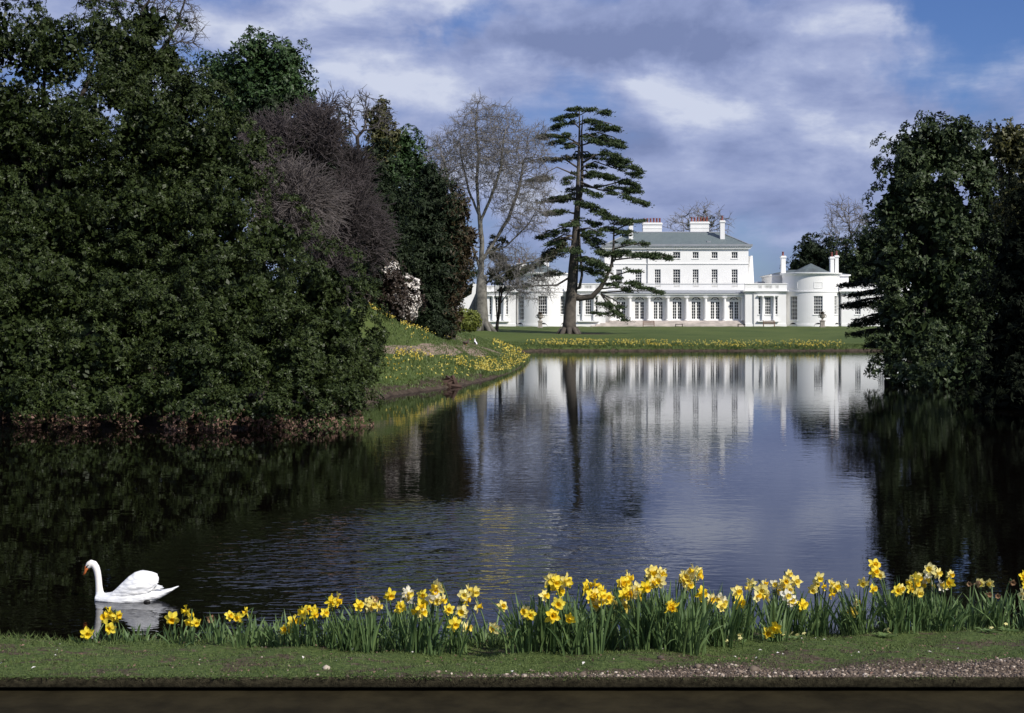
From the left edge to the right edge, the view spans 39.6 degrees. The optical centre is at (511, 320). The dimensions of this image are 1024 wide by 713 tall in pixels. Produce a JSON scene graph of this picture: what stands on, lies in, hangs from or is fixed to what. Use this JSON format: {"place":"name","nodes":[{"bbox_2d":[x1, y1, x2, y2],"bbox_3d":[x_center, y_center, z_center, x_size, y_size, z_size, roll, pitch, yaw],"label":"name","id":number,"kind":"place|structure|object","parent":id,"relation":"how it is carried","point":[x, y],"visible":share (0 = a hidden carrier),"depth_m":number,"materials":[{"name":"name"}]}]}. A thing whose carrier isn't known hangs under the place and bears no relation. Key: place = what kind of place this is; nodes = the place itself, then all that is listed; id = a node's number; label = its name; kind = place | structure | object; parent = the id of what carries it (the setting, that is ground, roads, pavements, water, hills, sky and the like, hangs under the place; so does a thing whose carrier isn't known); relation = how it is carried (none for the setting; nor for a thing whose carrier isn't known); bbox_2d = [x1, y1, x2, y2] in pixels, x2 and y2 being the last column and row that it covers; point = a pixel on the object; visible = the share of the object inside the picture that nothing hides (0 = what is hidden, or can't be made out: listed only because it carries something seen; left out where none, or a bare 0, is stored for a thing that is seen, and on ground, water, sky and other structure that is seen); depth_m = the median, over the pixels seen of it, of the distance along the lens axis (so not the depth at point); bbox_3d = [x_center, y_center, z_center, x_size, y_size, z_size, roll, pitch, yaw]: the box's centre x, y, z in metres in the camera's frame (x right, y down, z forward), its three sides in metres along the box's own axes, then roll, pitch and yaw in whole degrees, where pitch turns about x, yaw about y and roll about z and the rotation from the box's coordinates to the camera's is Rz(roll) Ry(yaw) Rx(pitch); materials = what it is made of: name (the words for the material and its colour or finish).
{"place":"outdoors","nodes":[
{"label":"outdoors","id":0,"kind":"place"},
{"bbox_2d":[383,335,499,356],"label":"path","id":1,"kind":"structure","parent":0,"point":[434,348],"depth_m":85.00,"materials":[{"name":"gravel"}]},
{"bbox_2d":[0,306,988,416],"bbox_3d":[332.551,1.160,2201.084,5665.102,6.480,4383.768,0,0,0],"label":"ground","id":2,"kind":"structure","parent":0,"point":[710,334],"depth_m":180.70,"materials":[{"name":"plant"}]},
{"bbox_2d":[0,0,182,327],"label":"evergreen tree","id":3,"kind":"object","parent":2,"relation":"on","point":[36,187],"visible":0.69,"depth_m":56.48,"materials":[{"name":"green plant"}]},
{"bbox_2d":[0,223,193,428],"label":"evergreen shrub","id":4,"kind":"object","parent":2,"relation":"on","point":[41,359],"visible":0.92,"depth_m":48.55,"materials":[{"name":"green plant"}]},
{"bbox_2d":[71,0,209,55],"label":"bare tree","id":5,"kind":"object","parent":2,"relation":"on","point":[177,26],"visible":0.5,"depth_m":94.95,"materials":[{"name":"brown plant"}]},
{"bbox_2d":[73,0,209,303],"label":"evergreen tree","id":6,"kind":"object","parent":2,"relation":"on","point":[143,55],"visible":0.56,"depth_m":62.64,"materials":[{"name":"green plant"}]},
{"bbox_2d":[0,119,314,321],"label":"evergreen shrub","id":7,"kind":"object","parent":2,"relation":"on","point":[106,240],"visible":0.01,"depth_m":65.59,"materials":[{"name":"green plant"}]},
{"bbox_2d":[58,0,326,311],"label":"evergreen tree","id":8,"kind":"object","parent":2,"relation":"on","point":[191,186],"visible":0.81,"depth_m":55.16,"materials":[{"name":"green plant"}]},
{"bbox_2d":[106,232,390,431],"bbox_3d":[-8.672,0.387,49.345,9.272,7.296,9.903,0,0,-32],"label":"evergreen shrub","id":9,"kind":"object","parent":2,"relation":"on","point":[253,317],"visible":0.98,"depth_m":48.34,"materials":[{"name":"green plant"}]},
{"bbox_2d":[193,24,318,264],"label":"evergreen tree","id":10,"kind":"object","parent":2,"relation":"on","point":[261,71],"visible":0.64,"depth_m":84.01,"materials":[{"name":"green plant"}]},
{"bbox_2d":[236,81,357,282],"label":"bare shrub","id":11,"kind":"object","parent":2,"relation":"on","point":[324,132],"visible":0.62,"depth_m":78.05,"materials":[{"name":"brown plant"}]},
{"bbox_2d":[242,144,355,285],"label":"bare shrub","id":12,"kind":"object","parent":2,"relation":"on","point":[317,199],"visible":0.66,"depth_m":71.81,"materials":[{"name":"brown plant"}]},
{"bbox_2d":[234,91,421,304],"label":"evergreen tree","id":13,"kind":"object","parent":2,"relation":"on","point":[385,187],"visible":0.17,"depth_m":96.58,"materials":[{"name":"green plant"}]},
{"bbox_2d":[296,137,401,310],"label":"bare shrub","id":14,"kind":"object","parent":2,"relation":"on","point":[370,232],"visible":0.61,"depth_m":85.58,"materials":[{"name":"brown plant"}]},
{"bbox_2d":[335,85,397,147],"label":"bare tree","id":15,"kind":"object","parent":2,"relation":"on","point":[365,109],"visible":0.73,"depth_m":102.93,"materials":[{"name":"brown plant"}]},
{"bbox_2d":[360,95,402,171],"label":"ivy tree","id":16,"kind":"object","parent":2,"relation":"on","point":[377,134],"visible":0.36,"depth_m":111.48,"materials":[{"name":"green plant"}]},
{"bbox_2d":[349,252,415,323],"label":"rhododendron","id":17,"kind":"object","parent":2,"relation":"on","point":[396,306],"visible":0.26,"depth_m":94.70,"materials":[{"name":"green plant"}]},
{"bbox_2d":[377,253,426,323],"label":"magnolia shrub","id":18,"kind":"object","parent":2,"relation":"on","point":[416,297],"visible":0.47,"depth_m":96.52,"materials":[{"name":"white plant"}]},
{"bbox_2d":[368,304,452,342],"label":"daffodil drift","id":19,"kind":"object","parent":2,"relation":"on","point":[374,310],"visible":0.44,"depth_m":86.00,"materials":[{"name":"plant"}]},
{"bbox_2d":[385,122,438,207],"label":"holly tree","id":20,"kind":"object","parent":2,"relation":"on","point":[406,152],"visible":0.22,"depth_m":114.23,"materials":[{"name":"green plant"}]},
{"bbox_2d":[377,153,475,337],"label":"yew tree","id":21,"kind":"object","parent":2,"relation":"on","point":[435,268],"visible":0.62,"depth_m":105.45,"materials":[{"name":"green plant"}]},
{"bbox_2d":[407,307,456,339],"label":"evergreen bush","id":22,"kind":"object","parent":2,"relation":"on","point":[440,327],"visible":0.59,"depth_m":101.99,"materials":[{"name":"green plant"}]},
{"bbox_2d":[338,314,526,397],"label":"bank grass","id":23,"kind":"structure","parent":2,"relation":"on","point":[463,336],"depth_m":84.13,"materials":[{"name":"plant"}]},
{"bbox_2d":[417,127,467,176],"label":"bare tree","id":24,"kind":"object","parent":2,"relation":"on","point":[443,153],"visible":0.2,"depth_m":238.43,"materials":[{"name":"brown plant"}]},
{"bbox_2d":[442,375,461,386],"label":"tree stump","id":25,"kind":"object","parent":2,"relation":"on","point":[451,381],"visible":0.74,"depth_m":74.64,"materials":[{"name":"wood"}]},
{"bbox_2d":[382,345,530,383],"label":"daffodil drift","id":26,"kind":"object","parent":2,"relation":"on","point":[485,367],"visible":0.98,"depth_m":84.67,"materials":[{"name":"plant"}]},
{"bbox_2d":[443,195,481,339],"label":"yew tree","id":27,"kind":"object","parent":2,"relation":"on","point":[472,234],"visible":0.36,"depth_m":112.75,"materials":[{"name":"green plant"}]},
{"bbox_2d":[417,267,507,297],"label":"distant tree","id":28,"kind":"object","parent":2,"relation":"on","point":[473,276],"visible":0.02,"depth_m":285.86,"materials":[{"name":"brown plant"}]},
{"bbox_2d":[458,282,475,311],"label":"service building","id":29,"kind":"structure","parent":2,"relation":"on","point":[467,300],"depth_m":241.00,"materials":[{"name":"white paint"}]},
{"bbox_2d":[456,308,482,332],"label":"lime green bush","id":30,"kind":"object","parent":2,"relation":"on","point":[471,322],"visible":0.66,"depth_m":148.31,"materials":[{"name":"green plant"}]},
{"bbox_2d":[418,90,563,331],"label":"plane tree","id":31,"kind":"object","parent":2,"relation":"on","point":[479,303],"visible":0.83,"depth_m":189.32,"materials":[{"name":"grey plant"}]},
{"bbox_2d":[485,233,524,331],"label":"weeping conifer","id":32,"kind":"object","parent":2,"relation":"on","point":[505,275],"visible":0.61,"depth_m":192.93,"materials":[{"name":"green plant"}]},
{"bbox_2d":[491,338,522,355],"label":"daffodil drift","id":33,"kind":"object","parent":2,"relation":"on","point":[500,342],"visible":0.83,"depth_m":131.21,"materials":[{"name":"plant"}]},
{"bbox_2d":[536,311,544,327],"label":"stone urn","id":34,"kind":"object","parent":2,"relation":"on","point":[540,317],"visible":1,"depth_m":230.67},
{"bbox_2d":[492,105,678,333],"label":"cedar tree","id":35,"kind":"object","parent":2,"relation":"on","point":[594,266],"visible":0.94,"depth_m":198.96,"materials":[{"name":"green plant"}]},
{"bbox_2d":[525,338,845,349],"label":"daffodil drift","id":36,"kind":"object","parent":2,"relation":"on","point":[549,343],"visible":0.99,"depth_m":166.30,"materials":[{"name":"plant"}]},
{"bbox_2d":[486,338,898,349],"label":"bank grass","id":37,"kind":"structure","parent":2,"relation":"on","point":[521,346],"depth_m":165.73,"materials":[{"name":"plant"}]},
{"bbox_2d":[487,216,910,326],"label":"country house","id":38,"kind":"structure","parent":2,"relation":"on","point":[706,279],"depth_m":240.55,"materials":[{"name":"white paint"}]},
{"bbox_2d":[518,296,523,320],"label":"window","id":39,"kind":"structure","parent":38,"relation":"in","point":[521,305],"depth_m":239.83,"materials":[{"name":"glass"}]},
{"bbox_2d":[537,296,547,314],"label":"window","id":40,"kind":"structure","parent":38,"relation":"in","point":[543,308],"depth_m":238.20,"materials":[{"name":"glass"}]},
{"bbox_2d":[560,296,564,314],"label":"window","id":41,"kind":"structure","parent":38,"relation":"in","point":[562,297],"depth_m":239.83,"materials":[{"name":"glass"}]},
{"bbox_2d":[585,300,591,314],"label":"window","id":42,"kind":"structure","parent":38,"relation":"in","point":[587,302],"depth_m":238.96,"materials":[{"name":"glass"}]},
{"bbox_2d":[616,297,625,319],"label":"french window","id":43,"kind":"structure","parent":38,"relation":"in","point":[621,300],"depth_m":240.71,"materials":[{"name":"white paint"}]},
{"bbox_2d":[635,269,640,281],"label":"window","id":44,"kind":"structure","parent":38,"relation":"in","point":[637,276],"depth_m":244.26,"materials":[{"name":"white paint"}]},
{"bbox_2d":[635,297,643,319],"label":"french window","id":45,"kind":"structure","parent":38,"relation":"in","point":[639,301],"depth_m":240.83,"materials":[{"name":"white paint"}]},
{"bbox_2d":[655,269,660,285],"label":"window","id":46,"kind":"structure","parent":38,"relation":"in","point":[657,271],"depth_m":244.20,"materials":[{"name":"glass"}]},
{"bbox_2d":[654,297,662,319],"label":"french window","id":47,"kind":"structure","parent":38,"relation":"in","point":[658,301],"depth_m":240.77,"materials":[{"name":"white paint"}]},
{"bbox_2d":[673,269,679,285],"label":"window","id":48,"kind":"structure","parent":38,"relation":"in","point":[676,272],"depth_m":244.26,"materials":[{"name":"white paint"}]},
{"bbox_2d":[673,297,681,319],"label":"french window","id":49,"kind":"structure","parent":38,"relation":"in","point":[677,301],"depth_m":240.77,"materials":[{"name":"glass"}]},
{"bbox_2d":[692,269,698,285],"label":"window","id":50,"kind":"structure","parent":38,"relation":"in","point":[695,272],"depth_m":244.20,"materials":[{"name":"glass"}]},
{"bbox_2d":[692,297,700,319],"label":"french window","id":51,"kind":"structure","parent":38,"relation":"in","point":[696,301],"depth_m":240.77,"materials":[{"name":"white paint"}]},
{"bbox_2d":[711,269,717,285],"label":"window","id":52,"kind":"structure","parent":38,"relation":"in","point":[714,272],"depth_m":244.20,"materials":[{"name":"glass"}]},
{"bbox_2d":[711,297,719,319],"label":"french window","id":53,"kind":"structure","parent":38,"relation":"in","point":[715,301],"depth_m":240.77,"materials":[{"name":"white paint"}]},
{"bbox_2d":[729,297,738,319],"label":"french window","id":54,"kind":"structure","parent":38,"relation":"in","point":[733,301],"depth_m":240.77,"materials":[{"name":"white paint"}]},
{"bbox_2d":[732,269,737,285],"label":"window","id":55,"kind":"structure","parent":38,"relation":"in","point":[734,271],"depth_m":244.20,"materials":[{"name":"glass"}]},
{"bbox_2d":[758,297,761,314],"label":"window","id":56,"kind":"structure","parent":38,"relation":"in","point":[759,298],"depth_m":238.84,"materials":[{"name":"glass"}]},
{"bbox_2d":[764,297,771,314],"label":"window","id":57,"kind":"structure","parent":38,"relation":"in","point":[767,299],"depth_m":238.96,"materials":[{"name":"glass"}]},
{"bbox_2d":[775,297,777,314],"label":"window","id":58,"kind":"structure","parent":38,"relation":"in","point":[776,298],"depth_m":238.84,"materials":[{"name":"glass"}]},
{"bbox_2d":[789,296,797,320],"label":"window","id":59,"kind":"structure","parent":38,"relation":"in","point":[793,298],"depth_m":239.60,"materials":[{"name":"glass"}]},
{"bbox_2d":[813,296,821,314],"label":"window","id":60,"kind":"structure","parent":38,"relation":"in","point":[817,299],"depth_m":238.08,"materials":[{"name":"white paint"}]},
{"bbox_2d":[854,297,861,314],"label":"window","id":61,"kind":"structure","parent":38,"relation":"in","point":[857,312],"depth_m":239.89,"materials":[{"name":"white paint"}]},
{"bbox_2d":[663,199,734,234],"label":"bare tree","id":62,"kind":"object","parent":2,"relation":"on","point":[698,215],"visible":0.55,"depth_m":298.25,"materials":[{"name":"brown plant"}]},
{"bbox_2d":[779,232,853,270],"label":"evergreen tree","id":63,"kind":"object","parent":2,"relation":"on","point":[816,253],"visible":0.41,"depth_m":281.99,"materials":[{"name":"green plant"}]},
{"bbox_2d":[818,311,826,326],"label":"stone urn","id":64,"kind":"object","parent":2,"relation":"on","point":[822,317],"visible":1,"depth_m":232.67,"materials":[{"name":"stone"}]},
{"bbox_2d":[816,194,873,248],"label":"bare tree","id":65,"kind":"object","parent":2,"relation":"on","point":[835,231],"visible":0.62,"depth_m":288.83,"materials":[{"name":"brown plant"}]},
{"bbox_2d":[827,213,911,282],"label":"evergreen tree","id":66,"kind":"object","parent":2,"relation":"on","point":[853,267],"visible":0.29,"depth_m":272.15,"materials":[{"name":"green plant"}]},
{"bbox_2d":[836,220,913,377],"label":"spreading conifer","id":67,"kind":"object","parent":2,"relation":"on","point":[872,319],"visible":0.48,"depth_m":85.51,"materials":[{"name":"green plant"}]},
{"bbox_2d":[861,110,1015,388],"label":"holm oak","id":68,"kind":"object","parent":2,"relation":"on","point":[934,264],"visible":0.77,"depth_m":81.23,"materials":[{"name":"green plant"}]},
{"bbox_2d":[952,168,1023,409],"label":"yew tree","id":69,"kind":"object","parent":2,"relation":"on","point":[1000,384],"visible":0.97,"depth_m":58.21,"materials":[{"name":"green plant"}]},
{"bbox_2d":[980,117,1023,233],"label":"ivy tree","id":70,"kind":"object","parent":2,"relation":"on","point":[1007,146],"visible":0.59,"depth_m":69.50,"materials":[{"name":"green plant"}]},
{"bbox_2d":[0,634,1013,673],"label":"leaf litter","id":71,"kind":"object","parent":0,"point":[543,658],"visible":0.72,"depth_m":5.98,"materials":[{"name":"plant"}]},
{"bbox_2d":[0,351,1023,643],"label":"lake water","id":72,"kind":"structure","parent":0,"point":[728,469],"depth_m":28.36,"materials":[{"name":"blue liquid"}]},
{"bbox_2d":[83,560,178,602],"bbox_3d":[-4.760,3.281,17.757,1.200,0.596,0.378,0,0,0],"label":"swan","id":73,"kind":"object","parent":72,"relation":"on","point":[141,586],"visible":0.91,"depth_m":17.63,"materials":[{"name":"white"}]},
{"bbox_2d":[0,688,1023,712],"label":"muddy ditch","id":74,"kind":"object","parent":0,"point":[511,700],"depth_m":5.19,"materials":[{"name":"soil"}]},
{"bbox_2d":[0,623,1023,677],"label":"bank","id":75,"kind":"structure","parent":0,"point":[620,662],"depth_m":6.01,"materials":[{"name":"plant"}]},
{"bbox_2d":[70,606,161,644],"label":"daffodil clump","id":76,"kind":"object","parent":75,"relation":"on","point":[105,617],"visible":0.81,"depth_m":6.87,"materials":[{"name":"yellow plant"}]},
{"bbox_2d":[155,605,220,645],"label":"daffodil clump","id":77,"kind":"object","parent":75,"relation":"on","point":[173,619],"visible":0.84,"depth_m":6.81,"materials":[{"name":"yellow plant"}]},
{"bbox_2d":[203,607,304,647],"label":"daffodil clump","id":78,"kind":"object","parent":75,"relation":"on","point":[253,633],"visible":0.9,"depth_m":6.52,"materials":[{"name":"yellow plant"}]},
{"bbox_2d":[273,593,361,651],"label":"daffodil clump","id":79,"kind":"object","parent":75,"relation":"on","point":[309,611],"visible":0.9,"depth_m":6.32,"materials":[{"name":"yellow plant"}]},
{"bbox_2d":[299,595,410,652],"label":"daffodil clump","id":80,"kind":"object","parent":75,"relation":"on","point":[369,605],"visible":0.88,"depth_m":6.37,"materials":[{"name":"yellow plant"}]},
{"bbox_2d":[338,584,432,651],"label":"daffodil clump","id":81,"kind":"object","parent":75,"relation":"on","point":[407,595],"visible":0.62,"depth_m":6.55,"materials":[{"name":"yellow plant"}]},
{"bbox_2d":[383,579,497,656],"bbox_3d":[-0.356,1.312,6.276,0.518,0.366,0.463,0,0,-26],"label":"daffodil clump","id":82,"kind":"object","parent":75,"relation":"on","point":[419,641],"visible":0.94,"depth_m":6.24,"materials":[{"name":"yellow plant"}]},
{"bbox_2d":[442,584,507,648],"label":"daffodil clump","id":83,"kind":"object","parent":75,"relation":"on","point":[461,610],"visible":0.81,"depth_m":6.53,"materials":[{"name":"pale petal"},{"name":"yellow petal"},{"name":"green leaf"}]},
{"bbox_2d":[441,600,536,644],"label":"daffodil clump","id":84,"kind":"object","parent":75,"relation":"on","point":[503,605],"visible":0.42,"depth_m":6.61,"materials":[{"name":"green plant"}]},
{"bbox_2d":[0,677,1023,687],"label":"bank edge","id":85,"kind":"object","parent":75,"relation":"on","point":[613,682],"visible":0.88,"depth_m":5.31,"materials":[{"name":"soil"}]},
{"bbox_2d":[0,672,1017,681],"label":"edge grass","id":86,"kind":"structure","parent":85,"relation":"on","point":[233,676],"depth_m":5.31,"materials":[{"name":"plant"}]},
{"bbox_2d":[486,572,628,655],"bbox_3d":[0.201,1.281,6.224,0.641,0.383,0.600,0,0,0],"label":"daffodil clump","id":87,"kind":"object","parent":75,"relation":"on","point":[549,626],"visible":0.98,"depth_m":6.16,"materials":[{"name":"green plant"}]},
{"bbox_2d":[550,579,648,651],"bbox_3d":[0.356,1.335,6.388,0.428,0.334,0.423,0,0,-23],"label":"daffodil clump","id":88,"kind":"object","parent":75,"relation":"on","point":[598,594],"visible":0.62,"depth_m":6.36,"materials":[{"name":"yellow plant"}]},
{"bbox_2d":[586,570,679,647],"bbox_3d":[0.556,1.361,6.673,0.579,0.395,0.580,0,0,27],"label":"daffodil clump","id":89,"kind":"object","parent":75,"relation":"on","point":[625,586],"visible":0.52,"depth_m":6.56,"materials":[{"name":"yellow plant"}]},
{"bbox_2d":[607,565,723,656],"bbox_3d":[0.686,1.283,6.307,0.565,0.427,0.576,0,0,0],"label":"daffodil clump","id":90,"kind":"object","parent":75,"relation":"on","point":[658,629],"visible":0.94,"depth_m":6.25,"materials":[{"name":"green plant"}]},
{"bbox_2d":[653,564,762,647],"bbox_3d":[0.836,1.335,6.584,0.534,0.426,0.506,0,0,-33],"label":"daffodil clump","id":91,"kind":"object","parent":75,"relation":"on","point":[687,576],"visible":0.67,"depth_m":6.56,"materials":[{"name":"green plant"}]},
{"bbox_2d":[713,578,799,641],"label":"daffodil clump","id":92,"kind":"object","parent":75,"relation":"on","point":[772,629],"visible":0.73,"depth_m":6.77,"materials":[{"name":"green plant"}]},
{"bbox_2d":[778,632,807,641],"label":"primrose plant","id":93,"kind":"object","parent":75,"relation":"on","point":[794,637],"visible":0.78,"depth_m":6.83,"materials":[{"name":"plant"}]},
{"bbox_2d":[751,569,837,636],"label":"daffodil clump","id":94,"kind":"object","parent":75,"relation":"on","point":[784,589],"visible":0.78,"depth_m":7.28,"materials":[{"name":"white plant"}]},
{"bbox_2d":[805,572,870,633],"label":"daffodil clump","id":95,"kind":"object","parent":75,"relation":"on","point":[835,588],"visible":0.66,"depth_m":7.45,"materials":[{"name":"green plant"}]},
{"bbox_2d":[816,558,927,635],"bbox_3d":[1.842,1.421,7.296,0.564,0.413,0.496,0,0,0],"label":"daffodil clump","id":96,"kind":"object","parent":75,"relation":"on","point":[896,618],"visible":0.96,"depth_m":7.25,"materials":[{"name":"green plant"}]},
{"bbox_2d":[874,627,896,637],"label":"primrose plant","id":97,"kind":"object","parent":75,"relation":"on","point":[882,634],"visible":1,"depth_m":7.09,"materials":[{"name":"plant"}]},
{"bbox_2d":[870,562,972,631],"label":"daffodil clump","id":98,"kind":"object","parent":75,"relation":"on","point":[917,581],"visible":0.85,"depth_m":7.38,"materials":[{"name":"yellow plant"}]},
{"bbox_2d":[927,578,1016,630],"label":"daffodil clump","id":99,"kind":"object","parent":75,"relation":"on","point":[971,620],"visible":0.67,"depth_m":7.49,"materials":[{"name":"green plant"}]},
{"bbox_2d":[975,626,998,633],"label":"primrose plant","id":100,"kind":"object","parent":75,"relation":"on","point":[989,630],"visible":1,"depth_m":7.07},
{"bbox_2d":[963,570,1023,630],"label":"daffodil clump","id":101,"kind":"object","parent":75,"relation":"on","point":[995,621],"visible":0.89,"depth_m":7.51,"materials":[{"name":"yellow plant"}]},
{"bbox_2d":[996,623,1019,632],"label":"primrose plant","id":102,"kind":"object","parent":75,"relation":"on","point":[1008,630],"visible":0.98,"depth_m":7.33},
{"bbox_2d":[0,0,1023,313],"label":"sky","id":103,"kind":"structure","parent":0,"point":[771,112],"materials":[{"name":"blue"}]},
{"bbox_2d":[98,654,1023,677],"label":"gravel","id":104,"kind":"structure","parent":0,"point":[836,672],"depth_m":5.45,"materials":[{"name":"gravel"}]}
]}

